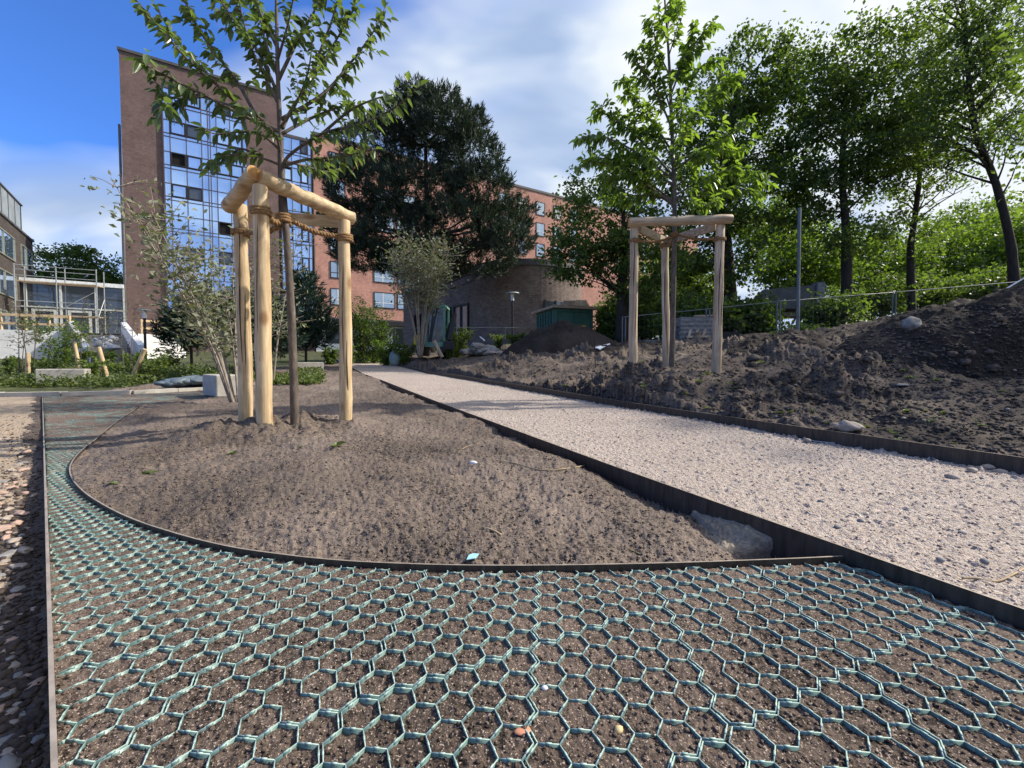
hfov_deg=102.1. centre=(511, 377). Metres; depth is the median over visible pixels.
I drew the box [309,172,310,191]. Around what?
window
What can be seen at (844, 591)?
paver panel
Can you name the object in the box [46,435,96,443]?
paver panel
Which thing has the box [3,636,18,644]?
cobble
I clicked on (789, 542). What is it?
steel edging
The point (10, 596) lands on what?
cobble
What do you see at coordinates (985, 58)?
broadleaf tree
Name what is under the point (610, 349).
soil heap
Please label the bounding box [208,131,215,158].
window
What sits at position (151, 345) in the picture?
retaining wall
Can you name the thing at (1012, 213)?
background tree
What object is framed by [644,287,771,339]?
bush
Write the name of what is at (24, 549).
cobble
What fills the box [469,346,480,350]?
rubble stone
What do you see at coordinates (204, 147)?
window
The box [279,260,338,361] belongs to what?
mountain pine
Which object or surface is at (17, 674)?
cobble
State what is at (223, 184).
window
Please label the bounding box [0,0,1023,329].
sky
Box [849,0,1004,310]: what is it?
broadleaf tree
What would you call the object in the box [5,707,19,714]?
cobble
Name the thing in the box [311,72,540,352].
pine tree
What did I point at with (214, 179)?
window
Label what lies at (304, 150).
window
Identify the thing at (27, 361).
planting post
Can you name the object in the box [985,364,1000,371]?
clod
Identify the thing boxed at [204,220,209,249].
window
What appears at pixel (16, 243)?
office block
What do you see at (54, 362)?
shrub
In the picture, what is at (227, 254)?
window
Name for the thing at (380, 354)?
shrub
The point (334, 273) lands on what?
window
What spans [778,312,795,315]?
window
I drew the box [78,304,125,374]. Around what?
sapling
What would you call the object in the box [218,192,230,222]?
window
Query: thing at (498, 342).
shrub
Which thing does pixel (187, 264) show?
window
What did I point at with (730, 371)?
clod
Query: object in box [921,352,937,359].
clod
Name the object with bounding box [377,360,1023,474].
steel edging
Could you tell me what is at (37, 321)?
sapling
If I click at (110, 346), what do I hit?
plastic sheet
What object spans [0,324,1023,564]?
ground
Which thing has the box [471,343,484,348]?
rubble stone
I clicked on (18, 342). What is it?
sapling
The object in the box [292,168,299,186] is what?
window
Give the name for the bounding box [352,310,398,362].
shrub
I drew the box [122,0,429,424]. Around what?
young tree
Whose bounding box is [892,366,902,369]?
clod
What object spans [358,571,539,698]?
paver panel
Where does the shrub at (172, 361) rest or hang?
on the ground at (376, 401)
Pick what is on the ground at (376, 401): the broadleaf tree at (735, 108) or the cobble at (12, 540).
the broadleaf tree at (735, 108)
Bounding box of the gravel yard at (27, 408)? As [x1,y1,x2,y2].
[0,397,50,767]
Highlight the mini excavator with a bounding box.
[414,305,456,355]
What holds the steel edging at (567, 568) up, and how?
on the ground at (376, 401)
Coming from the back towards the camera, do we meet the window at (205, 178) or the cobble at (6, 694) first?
the window at (205, 178)
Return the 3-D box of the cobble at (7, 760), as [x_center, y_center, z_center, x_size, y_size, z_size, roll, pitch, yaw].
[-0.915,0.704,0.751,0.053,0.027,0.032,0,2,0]
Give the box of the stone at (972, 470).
[966,467,977,472]
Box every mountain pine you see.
[144,283,222,368]
[203,283,310,371]
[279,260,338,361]
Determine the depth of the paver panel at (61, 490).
2.11 m
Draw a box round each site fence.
[363,327,539,353]
[622,281,1016,341]
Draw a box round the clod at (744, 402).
[736,400,749,406]
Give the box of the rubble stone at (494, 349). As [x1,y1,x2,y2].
[487,347,500,350]
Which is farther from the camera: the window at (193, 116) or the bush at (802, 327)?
the window at (193, 116)
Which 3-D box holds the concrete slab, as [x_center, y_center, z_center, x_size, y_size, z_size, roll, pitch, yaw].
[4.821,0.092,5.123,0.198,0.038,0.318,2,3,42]
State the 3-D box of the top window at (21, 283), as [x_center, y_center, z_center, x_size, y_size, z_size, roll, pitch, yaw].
[-47.981,-7.998,39.360,2.400,2.350,0.008,-1,2,-31]
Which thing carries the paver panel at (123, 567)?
on the soil fill
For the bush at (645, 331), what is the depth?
18.88 m
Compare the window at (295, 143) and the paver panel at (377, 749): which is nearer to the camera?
the paver panel at (377, 749)
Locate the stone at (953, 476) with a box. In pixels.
[944,473,960,479]
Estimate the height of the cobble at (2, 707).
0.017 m
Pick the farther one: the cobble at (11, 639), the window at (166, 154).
the window at (166, 154)
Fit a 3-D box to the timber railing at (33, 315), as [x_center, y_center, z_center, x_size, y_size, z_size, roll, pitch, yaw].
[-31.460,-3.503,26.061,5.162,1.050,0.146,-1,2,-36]
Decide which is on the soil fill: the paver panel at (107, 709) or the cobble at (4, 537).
the paver panel at (107, 709)
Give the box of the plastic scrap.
[466,553,478,559]
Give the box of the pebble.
[614,725,622,734]
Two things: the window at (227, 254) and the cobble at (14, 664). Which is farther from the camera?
the window at (227, 254)
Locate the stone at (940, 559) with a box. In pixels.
[936,557,944,561]
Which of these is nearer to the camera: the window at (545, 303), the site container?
the site container
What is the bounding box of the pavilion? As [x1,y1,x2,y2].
[737,282,824,324]
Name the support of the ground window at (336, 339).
in the brick block at (371, 287)
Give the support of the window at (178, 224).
in the brick tower
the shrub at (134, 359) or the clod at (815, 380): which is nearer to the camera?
the clod at (815, 380)
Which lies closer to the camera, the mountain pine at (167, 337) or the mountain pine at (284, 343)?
the mountain pine at (284, 343)
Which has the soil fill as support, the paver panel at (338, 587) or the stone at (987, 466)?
the paver panel at (338, 587)
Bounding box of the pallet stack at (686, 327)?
[675,315,712,340]
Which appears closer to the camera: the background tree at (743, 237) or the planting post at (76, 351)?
the planting post at (76, 351)
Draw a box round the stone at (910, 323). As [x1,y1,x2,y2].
[899,316,921,330]
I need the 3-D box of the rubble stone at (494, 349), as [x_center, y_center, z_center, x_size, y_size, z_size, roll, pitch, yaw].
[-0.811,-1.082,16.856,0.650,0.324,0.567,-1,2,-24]
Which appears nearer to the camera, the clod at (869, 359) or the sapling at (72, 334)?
the clod at (869, 359)
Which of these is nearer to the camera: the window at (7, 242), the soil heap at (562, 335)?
the soil heap at (562, 335)
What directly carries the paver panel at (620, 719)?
on the soil fill
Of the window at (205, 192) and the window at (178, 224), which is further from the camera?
the window at (205, 192)
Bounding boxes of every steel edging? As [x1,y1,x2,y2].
[42,396,57,767]
[69,403,843,573]
[337,360,1023,629]
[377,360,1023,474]
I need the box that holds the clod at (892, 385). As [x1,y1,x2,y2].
[889,383,899,387]
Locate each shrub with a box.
[0,354,24,375]
[9,362,31,376]
[15,315,94,367]
[30,357,62,369]
[31,356,47,373]
[64,346,97,367]
[74,357,106,379]
[80,168,283,402]
[92,356,112,367]
[102,361,131,378]
[104,350,118,362]
[119,349,146,371]
[132,359,161,382]
[142,351,169,370]
[153,347,187,369]
[320,347,338,364]
[330,294,385,363]
[338,345,357,362]
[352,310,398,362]
[370,336,398,365]
[374,222,474,357]
[391,342,415,364]
[441,333,459,358]
[446,325,474,356]
[490,333,505,348]
[506,333,525,343]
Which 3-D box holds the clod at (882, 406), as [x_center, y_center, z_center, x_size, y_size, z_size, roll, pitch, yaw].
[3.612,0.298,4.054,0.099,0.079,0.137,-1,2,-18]
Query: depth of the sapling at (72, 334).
13.00 m
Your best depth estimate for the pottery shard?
0.73 m
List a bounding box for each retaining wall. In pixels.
[0,329,68,358]
[138,334,185,358]
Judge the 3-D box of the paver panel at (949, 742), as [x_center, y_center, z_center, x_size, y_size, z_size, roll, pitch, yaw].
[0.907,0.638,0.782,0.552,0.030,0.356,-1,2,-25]
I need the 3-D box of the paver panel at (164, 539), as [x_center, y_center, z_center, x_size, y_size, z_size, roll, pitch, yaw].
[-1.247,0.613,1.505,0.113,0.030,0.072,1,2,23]
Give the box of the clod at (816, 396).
[811,393,820,399]
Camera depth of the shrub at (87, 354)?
14.41 m
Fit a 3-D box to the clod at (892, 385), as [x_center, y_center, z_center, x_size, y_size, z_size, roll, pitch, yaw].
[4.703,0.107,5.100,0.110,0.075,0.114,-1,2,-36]
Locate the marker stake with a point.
(594, 347)
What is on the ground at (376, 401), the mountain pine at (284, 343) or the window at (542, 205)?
the mountain pine at (284, 343)
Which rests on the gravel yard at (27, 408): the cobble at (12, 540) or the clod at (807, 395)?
the cobble at (12, 540)
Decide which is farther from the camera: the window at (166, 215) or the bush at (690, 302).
the window at (166, 215)
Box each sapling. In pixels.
[0,290,63,378]
[4,318,48,373]
[56,299,93,368]
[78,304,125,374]
[94,297,151,374]
[202,209,330,384]
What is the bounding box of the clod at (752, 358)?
[746,354,758,361]
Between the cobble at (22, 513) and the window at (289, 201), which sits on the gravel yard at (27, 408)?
the cobble at (22, 513)
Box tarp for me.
[153,375,202,387]
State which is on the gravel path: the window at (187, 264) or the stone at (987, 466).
the stone at (987, 466)
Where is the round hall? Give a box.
[403,258,582,349]
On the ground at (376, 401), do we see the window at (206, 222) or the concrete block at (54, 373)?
the concrete block at (54, 373)
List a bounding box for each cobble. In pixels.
[0,524,11,527]
[0,527,10,531]
[0,549,16,557]
[0,559,10,562]
[0,690,16,697]
[0,703,5,712]
[0,733,14,745]
[0,747,13,755]
[0,753,22,767]
[1,515,13,520]
[1,534,10,540]
[3,507,14,511]
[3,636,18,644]
[5,593,21,598]
[5,655,15,660]
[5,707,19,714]
[6,537,22,543]
[7,661,20,668]
[8,719,18,724]
[9,585,26,592]
[10,520,24,526]
[10,562,27,568]
[12,541,24,547]
[12,671,22,678]
[16,511,29,514]
[17,546,33,553]
[17,710,25,718]
[18,467,29,471]
[24,676,46,689]
[30,733,45,743]
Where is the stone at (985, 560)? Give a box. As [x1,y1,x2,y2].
[980,558,989,563]
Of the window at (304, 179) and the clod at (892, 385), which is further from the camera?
the window at (304, 179)
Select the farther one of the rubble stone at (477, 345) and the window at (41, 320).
the window at (41, 320)
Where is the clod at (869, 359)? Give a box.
[862,356,874,362]
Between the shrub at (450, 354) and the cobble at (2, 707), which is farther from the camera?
the shrub at (450, 354)
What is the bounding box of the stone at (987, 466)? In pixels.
[982,464,995,469]
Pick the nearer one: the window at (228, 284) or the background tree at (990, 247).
the background tree at (990, 247)
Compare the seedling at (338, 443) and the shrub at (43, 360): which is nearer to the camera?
the seedling at (338, 443)
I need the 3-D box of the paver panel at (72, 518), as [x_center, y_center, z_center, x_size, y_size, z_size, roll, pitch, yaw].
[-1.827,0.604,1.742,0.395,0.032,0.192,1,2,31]
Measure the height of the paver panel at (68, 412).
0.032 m
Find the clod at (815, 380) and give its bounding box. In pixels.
[811,377,819,382]
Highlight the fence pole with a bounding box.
[796,207,801,330]
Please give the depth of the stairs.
26.04 m
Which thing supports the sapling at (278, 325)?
on the ground at (376, 401)
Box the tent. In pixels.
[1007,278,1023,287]
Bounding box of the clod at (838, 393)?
[832,390,843,396]
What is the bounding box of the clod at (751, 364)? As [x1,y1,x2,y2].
[747,362,756,366]
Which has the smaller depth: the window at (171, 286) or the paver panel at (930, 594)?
the paver panel at (930, 594)
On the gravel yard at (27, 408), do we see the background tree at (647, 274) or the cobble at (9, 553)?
the cobble at (9, 553)
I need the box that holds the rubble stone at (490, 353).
[482,350,496,355]
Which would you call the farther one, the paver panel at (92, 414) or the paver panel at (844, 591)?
the paver panel at (92, 414)
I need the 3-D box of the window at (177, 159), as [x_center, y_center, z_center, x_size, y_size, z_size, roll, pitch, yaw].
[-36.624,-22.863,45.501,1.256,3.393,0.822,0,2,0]
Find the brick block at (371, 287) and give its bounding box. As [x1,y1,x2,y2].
[312,131,697,350]
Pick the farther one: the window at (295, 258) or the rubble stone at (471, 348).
the window at (295, 258)
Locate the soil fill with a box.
[43,385,1023,767]
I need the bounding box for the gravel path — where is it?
[337,359,1023,607]
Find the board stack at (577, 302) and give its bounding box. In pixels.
[561,300,589,305]
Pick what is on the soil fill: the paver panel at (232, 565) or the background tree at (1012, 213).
the paver panel at (232, 565)
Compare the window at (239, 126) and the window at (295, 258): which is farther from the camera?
the window at (295, 258)
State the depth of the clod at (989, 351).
5.86 m
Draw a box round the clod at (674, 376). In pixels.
[667,373,678,380]
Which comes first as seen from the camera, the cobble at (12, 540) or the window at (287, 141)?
the cobble at (12, 540)
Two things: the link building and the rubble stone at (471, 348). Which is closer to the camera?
the rubble stone at (471, 348)
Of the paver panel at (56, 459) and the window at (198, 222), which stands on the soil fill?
the paver panel at (56, 459)
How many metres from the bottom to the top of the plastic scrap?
0.002 m
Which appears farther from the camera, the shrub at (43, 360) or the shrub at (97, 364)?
the shrub at (43, 360)
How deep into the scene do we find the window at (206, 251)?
47.09 m
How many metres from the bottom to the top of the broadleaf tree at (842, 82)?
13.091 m
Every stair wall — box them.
[67,320,90,362]
[121,322,143,359]
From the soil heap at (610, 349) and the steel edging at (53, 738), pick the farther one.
the soil heap at (610, 349)
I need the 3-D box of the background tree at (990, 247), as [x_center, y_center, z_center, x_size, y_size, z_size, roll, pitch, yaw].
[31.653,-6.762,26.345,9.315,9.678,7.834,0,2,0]
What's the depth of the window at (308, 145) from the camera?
52.16 m
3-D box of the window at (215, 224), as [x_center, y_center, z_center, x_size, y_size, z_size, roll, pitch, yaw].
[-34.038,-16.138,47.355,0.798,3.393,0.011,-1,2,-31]
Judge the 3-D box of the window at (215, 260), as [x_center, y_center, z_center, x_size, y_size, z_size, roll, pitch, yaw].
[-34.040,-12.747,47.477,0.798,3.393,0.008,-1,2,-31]
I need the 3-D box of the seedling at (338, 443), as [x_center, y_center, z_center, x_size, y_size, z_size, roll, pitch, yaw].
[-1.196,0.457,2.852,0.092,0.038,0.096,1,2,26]
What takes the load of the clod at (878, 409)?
on the ground at (376, 401)
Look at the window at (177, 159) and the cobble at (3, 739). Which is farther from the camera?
the window at (177, 159)
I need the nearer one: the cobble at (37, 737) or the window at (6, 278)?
the cobble at (37, 737)
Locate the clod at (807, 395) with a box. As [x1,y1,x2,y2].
[802,392,812,398]
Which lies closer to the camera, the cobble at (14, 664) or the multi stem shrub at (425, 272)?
the cobble at (14, 664)
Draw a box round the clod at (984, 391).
[974,389,991,393]
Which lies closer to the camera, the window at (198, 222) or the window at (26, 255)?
the window at (26, 255)
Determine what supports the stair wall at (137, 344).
on the ground at (376, 401)
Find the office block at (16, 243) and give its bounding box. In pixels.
[0,182,34,329]
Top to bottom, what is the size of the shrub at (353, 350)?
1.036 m
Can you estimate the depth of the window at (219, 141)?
47.45 m
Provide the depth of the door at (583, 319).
19.61 m
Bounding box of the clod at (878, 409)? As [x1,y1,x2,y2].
[871,407,884,412]
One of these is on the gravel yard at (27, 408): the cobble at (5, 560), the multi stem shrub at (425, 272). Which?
the cobble at (5, 560)
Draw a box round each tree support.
[221,165,355,424]
[628,214,733,372]
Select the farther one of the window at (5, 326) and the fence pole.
the window at (5, 326)
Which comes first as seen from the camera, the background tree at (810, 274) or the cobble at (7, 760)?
the cobble at (7, 760)
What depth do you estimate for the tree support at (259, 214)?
3.74 m
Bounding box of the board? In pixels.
[595,343,609,349]
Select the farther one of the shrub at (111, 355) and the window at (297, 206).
the window at (297, 206)
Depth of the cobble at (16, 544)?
1.63 m
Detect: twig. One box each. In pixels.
[482,527,501,535]
[496,460,615,470]
[961,568,1023,581]
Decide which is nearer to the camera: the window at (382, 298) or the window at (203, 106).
the window at (203, 106)
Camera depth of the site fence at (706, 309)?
12.84 m
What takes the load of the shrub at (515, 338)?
on the ground at (376, 401)
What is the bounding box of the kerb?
[0,387,202,396]
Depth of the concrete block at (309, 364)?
13.73 m
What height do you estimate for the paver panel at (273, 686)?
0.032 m
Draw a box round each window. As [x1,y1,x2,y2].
[0,227,15,261]
[0,267,17,299]
[0,309,17,329]
[20,244,33,273]
[20,282,23,304]
[27,283,59,306]
[28,307,59,330]
[62,285,94,308]
[63,309,95,332]
[97,287,122,309]
[98,311,123,333]
[163,88,167,118]
[163,119,169,150]
[164,151,170,182]
[165,183,170,213]
[166,215,171,245]
[167,246,172,274]
[168,280,172,307]
[170,95,184,122]
[170,120,185,154]
[170,152,186,185]
[171,183,187,216]
[173,216,187,246]
[174,247,188,272]
[186,98,199,126]
[186,124,200,157]
[187,155,201,187]
[188,187,202,218]
[189,218,203,248]
[190,249,203,279]
[201,98,206,127]
[202,129,207,158]
[202,159,207,188]
[203,190,208,219]
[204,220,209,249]
[205,250,210,279]
[207,99,214,128]
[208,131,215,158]
[209,170,216,190]
[210,191,217,220]
[210,221,217,250]
[211,251,218,280]
[216,102,228,130]
[217,135,229,162]
[217,163,230,192]
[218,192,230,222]
[219,222,231,252]
[219,251,231,281]
[220,282,231,292]
[229,104,241,134]
[230,135,242,165]
[231,164,242,187]
[283,136,290,166]
[283,258,284,284]
[285,167,291,182]
[287,198,291,212]
[290,226,292,251]
[292,139,299,167]
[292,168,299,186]
[293,201,300,226]
[293,227,300,256]
[294,257,301,285]
[300,140,307,168]
[301,172,307,190]
[301,204,308,226]
[302,230,308,257]
[302,257,309,285]
[308,145,310,170]
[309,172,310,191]
[310,233,311,257]
[326,325,338,343]
[330,261,338,278]
[330,288,338,304]
[332,181,344,196]
[373,219,394,232]
[374,270,394,283]
[374,292,394,308]
[393,329,403,344]
[397,294,402,309]
[413,313,424,334]
[445,307,450,340]
[536,201,544,215]
[536,222,544,236]
[536,243,544,256]
[543,300,561,307]
[553,205,561,219]
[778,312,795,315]
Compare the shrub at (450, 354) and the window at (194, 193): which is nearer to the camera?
the shrub at (450, 354)
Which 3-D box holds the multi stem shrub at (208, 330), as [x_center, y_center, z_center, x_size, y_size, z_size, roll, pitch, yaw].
[-4.832,-1.286,6.289,2.242,3.500,2.859,0,2,0]
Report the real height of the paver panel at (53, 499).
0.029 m
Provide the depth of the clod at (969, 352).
5.90 m
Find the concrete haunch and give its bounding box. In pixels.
[691,510,772,558]
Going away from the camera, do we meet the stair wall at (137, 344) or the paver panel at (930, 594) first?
the paver panel at (930, 594)
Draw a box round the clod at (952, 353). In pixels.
[946,351,958,355]
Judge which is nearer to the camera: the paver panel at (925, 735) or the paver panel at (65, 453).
the paver panel at (925, 735)
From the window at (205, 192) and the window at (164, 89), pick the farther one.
the window at (205, 192)
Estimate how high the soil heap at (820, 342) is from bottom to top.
0.711 m
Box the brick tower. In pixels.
[117,46,314,351]
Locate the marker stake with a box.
[593,327,595,367]
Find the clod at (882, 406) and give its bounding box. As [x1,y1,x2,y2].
[875,404,889,408]
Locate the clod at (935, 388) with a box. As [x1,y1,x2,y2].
[930,386,940,390]
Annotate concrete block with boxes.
[35,369,90,385]
[202,374,235,396]
[298,362,323,369]
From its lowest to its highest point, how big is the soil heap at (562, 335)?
1.527 m
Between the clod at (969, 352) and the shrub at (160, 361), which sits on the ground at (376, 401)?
the shrub at (160, 361)
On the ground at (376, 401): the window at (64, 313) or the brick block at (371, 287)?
the brick block at (371, 287)
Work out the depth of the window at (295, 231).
51.77 m
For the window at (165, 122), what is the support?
in the brick tower
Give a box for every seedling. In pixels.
[141,470,157,473]
[330,441,345,445]
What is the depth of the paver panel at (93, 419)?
4.67 m
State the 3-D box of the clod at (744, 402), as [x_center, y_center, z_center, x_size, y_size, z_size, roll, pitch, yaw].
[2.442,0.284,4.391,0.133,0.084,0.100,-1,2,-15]
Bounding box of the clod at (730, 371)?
[725,369,736,374]
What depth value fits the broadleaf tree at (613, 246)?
16.78 m
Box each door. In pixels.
[31,308,56,329]
[68,310,91,331]
[453,303,468,341]
[558,313,572,323]
[576,313,589,327]
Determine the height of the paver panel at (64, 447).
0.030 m
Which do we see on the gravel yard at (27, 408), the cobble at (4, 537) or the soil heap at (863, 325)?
the cobble at (4, 537)
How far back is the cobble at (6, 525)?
1.81 m
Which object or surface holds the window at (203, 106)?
in the brick tower
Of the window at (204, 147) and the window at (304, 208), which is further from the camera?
the window at (304, 208)
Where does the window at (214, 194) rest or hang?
in the brick tower
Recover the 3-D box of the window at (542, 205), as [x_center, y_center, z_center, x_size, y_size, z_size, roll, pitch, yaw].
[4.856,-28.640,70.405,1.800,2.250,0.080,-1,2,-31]
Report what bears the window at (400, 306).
in the brick block at (371, 287)
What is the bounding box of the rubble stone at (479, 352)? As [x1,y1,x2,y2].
[474,350,482,355]
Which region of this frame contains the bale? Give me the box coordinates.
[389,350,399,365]
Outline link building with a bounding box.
[19,277,127,333]
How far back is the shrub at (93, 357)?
13.13 m
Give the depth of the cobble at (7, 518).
1.91 m
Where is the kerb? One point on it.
(41, 394)
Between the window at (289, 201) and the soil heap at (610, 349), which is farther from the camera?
the window at (289, 201)
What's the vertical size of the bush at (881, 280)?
3.434 m
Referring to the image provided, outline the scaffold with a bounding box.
[13,263,105,333]
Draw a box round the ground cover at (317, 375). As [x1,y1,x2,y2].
[0,360,327,387]
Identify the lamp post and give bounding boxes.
[137,309,150,358]
[505,292,519,337]
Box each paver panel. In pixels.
[45,430,104,436]
[45,448,78,455]
[46,411,99,415]
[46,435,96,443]
[46,442,90,449]
[46,449,81,456]
[46,455,75,468]
[46,465,68,476]
[47,476,73,489]
[47,488,89,507]
[47,489,65,494]
[48,503,122,528]
[48,504,81,515]
[49,523,106,543]
[50,520,169,558]
[51,548,137,590]
[52,583,179,660]
[53,541,231,605]
[55,632,240,767]
[58,561,319,674]
[63,413,110,416]
[63,418,118,423]
[78,400,119,402]
[96,594,410,767]
[154,536,178,543]
[164,710,338,767]
[198,552,293,576]
[261,564,424,625]
[316,649,536,767]
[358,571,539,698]
[418,569,501,589]
[525,606,727,767]
[532,569,665,641]
[647,565,761,600]
[664,575,854,726]
[670,740,746,767]
[728,670,960,767]
[752,564,788,570]
[763,561,943,660]
[857,621,1023,767]
[882,575,968,614]
[943,607,1023,666]
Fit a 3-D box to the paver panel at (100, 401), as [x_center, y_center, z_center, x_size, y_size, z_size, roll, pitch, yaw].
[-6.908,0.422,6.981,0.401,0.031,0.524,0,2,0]
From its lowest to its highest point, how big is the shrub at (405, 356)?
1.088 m
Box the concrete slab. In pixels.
[896,383,911,385]
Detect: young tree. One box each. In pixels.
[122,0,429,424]
[569,0,778,366]
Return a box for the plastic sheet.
[91,335,120,351]
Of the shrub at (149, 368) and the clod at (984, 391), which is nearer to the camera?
the clod at (984, 391)
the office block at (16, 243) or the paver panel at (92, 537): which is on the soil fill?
the paver panel at (92, 537)
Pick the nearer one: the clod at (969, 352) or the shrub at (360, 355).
the clod at (969, 352)
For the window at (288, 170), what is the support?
in the brick tower
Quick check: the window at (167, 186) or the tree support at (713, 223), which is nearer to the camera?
the tree support at (713, 223)
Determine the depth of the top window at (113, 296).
43.10 m
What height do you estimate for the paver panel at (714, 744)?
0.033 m
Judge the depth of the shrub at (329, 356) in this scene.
17.85 m
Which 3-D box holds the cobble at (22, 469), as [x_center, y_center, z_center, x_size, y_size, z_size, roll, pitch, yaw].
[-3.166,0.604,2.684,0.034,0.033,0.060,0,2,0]
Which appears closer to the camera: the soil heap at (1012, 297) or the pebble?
the pebble
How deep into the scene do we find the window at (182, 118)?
45.49 m
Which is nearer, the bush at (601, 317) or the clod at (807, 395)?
the clod at (807, 395)
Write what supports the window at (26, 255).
in the office block at (16, 243)
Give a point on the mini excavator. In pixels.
(436, 330)
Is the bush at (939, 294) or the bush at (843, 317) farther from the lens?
the bush at (939, 294)
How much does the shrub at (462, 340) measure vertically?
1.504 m
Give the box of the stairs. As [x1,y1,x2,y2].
[84,335,132,362]
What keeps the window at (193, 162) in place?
in the brick tower
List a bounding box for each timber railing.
[0,313,70,330]
[140,319,158,333]
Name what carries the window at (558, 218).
in the brick block at (371, 287)
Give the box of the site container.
[531,305,597,329]
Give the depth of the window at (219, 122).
47.45 m
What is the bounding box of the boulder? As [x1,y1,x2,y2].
[830,420,865,431]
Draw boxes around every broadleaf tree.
[33,239,125,283]
[532,145,705,342]
[649,10,842,302]
[759,0,947,294]
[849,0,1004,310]
[881,0,1023,286]
[980,5,1023,213]
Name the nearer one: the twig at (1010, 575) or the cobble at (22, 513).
the twig at (1010, 575)
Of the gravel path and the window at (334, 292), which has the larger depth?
the window at (334, 292)
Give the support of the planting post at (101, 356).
on the ground at (376, 401)
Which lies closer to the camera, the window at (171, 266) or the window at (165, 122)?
the window at (165, 122)
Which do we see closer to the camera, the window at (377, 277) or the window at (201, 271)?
the window at (201, 271)
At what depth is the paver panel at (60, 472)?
2.51 m
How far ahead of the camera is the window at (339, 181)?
54.25 m
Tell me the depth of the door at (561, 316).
19.34 m
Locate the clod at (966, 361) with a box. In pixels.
[957,358,971,364]
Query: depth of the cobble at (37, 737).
0.81 m
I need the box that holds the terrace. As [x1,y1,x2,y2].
[87,333,137,335]
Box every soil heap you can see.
[500,320,617,355]
[565,340,695,357]
[725,328,843,355]
[816,298,973,336]
[830,283,1023,378]
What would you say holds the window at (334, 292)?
in the brick block at (371, 287)
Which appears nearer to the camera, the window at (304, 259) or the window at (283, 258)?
the window at (283, 258)
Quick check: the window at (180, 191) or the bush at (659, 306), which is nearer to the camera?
the bush at (659, 306)
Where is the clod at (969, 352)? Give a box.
[962,350,975,355]
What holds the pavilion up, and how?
on the ground at (376, 401)
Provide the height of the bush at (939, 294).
3.700 m
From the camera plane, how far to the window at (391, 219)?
57.59 m
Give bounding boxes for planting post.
[25,353,30,377]
[72,343,79,366]
[96,347,108,376]
[131,348,146,375]
[432,340,443,357]
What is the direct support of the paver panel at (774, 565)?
on the soil fill
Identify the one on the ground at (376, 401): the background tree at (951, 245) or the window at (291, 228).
the background tree at (951, 245)
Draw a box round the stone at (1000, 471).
[992,469,1008,473]
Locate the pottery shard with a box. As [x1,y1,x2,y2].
[514,726,530,735]
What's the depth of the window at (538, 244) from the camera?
70.58 m
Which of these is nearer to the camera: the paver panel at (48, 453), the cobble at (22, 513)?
the cobble at (22, 513)
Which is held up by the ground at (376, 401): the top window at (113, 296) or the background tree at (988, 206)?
the background tree at (988, 206)
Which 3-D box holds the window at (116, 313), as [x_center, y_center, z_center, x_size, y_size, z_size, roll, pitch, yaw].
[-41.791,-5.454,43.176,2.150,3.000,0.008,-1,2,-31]
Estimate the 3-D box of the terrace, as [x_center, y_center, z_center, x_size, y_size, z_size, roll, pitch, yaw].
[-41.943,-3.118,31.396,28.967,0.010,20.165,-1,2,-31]
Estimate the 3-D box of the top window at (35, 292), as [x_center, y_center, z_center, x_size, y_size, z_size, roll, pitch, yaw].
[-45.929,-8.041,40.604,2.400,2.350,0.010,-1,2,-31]
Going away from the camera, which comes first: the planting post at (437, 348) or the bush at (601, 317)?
the planting post at (437, 348)
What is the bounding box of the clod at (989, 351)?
[984,349,993,354]
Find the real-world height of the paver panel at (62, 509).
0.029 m
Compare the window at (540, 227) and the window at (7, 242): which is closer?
the window at (7, 242)
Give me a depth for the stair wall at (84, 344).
24.03 m
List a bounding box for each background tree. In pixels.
[638,243,713,303]
[731,188,832,287]
[743,213,884,316]
[823,217,966,316]
[897,197,1022,288]
[906,189,1023,249]
[935,196,1023,287]
[977,198,1023,267]
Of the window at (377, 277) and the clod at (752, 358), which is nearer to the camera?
the clod at (752, 358)
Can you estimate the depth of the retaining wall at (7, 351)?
26.21 m
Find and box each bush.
[591,291,628,339]
[599,298,661,340]
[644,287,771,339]
[646,287,684,337]
[724,287,804,333]
[767,319,846,333]
[787,284,881,327]
[825,263,936,319]
[887,264,991,313]
[947,261,1023,301]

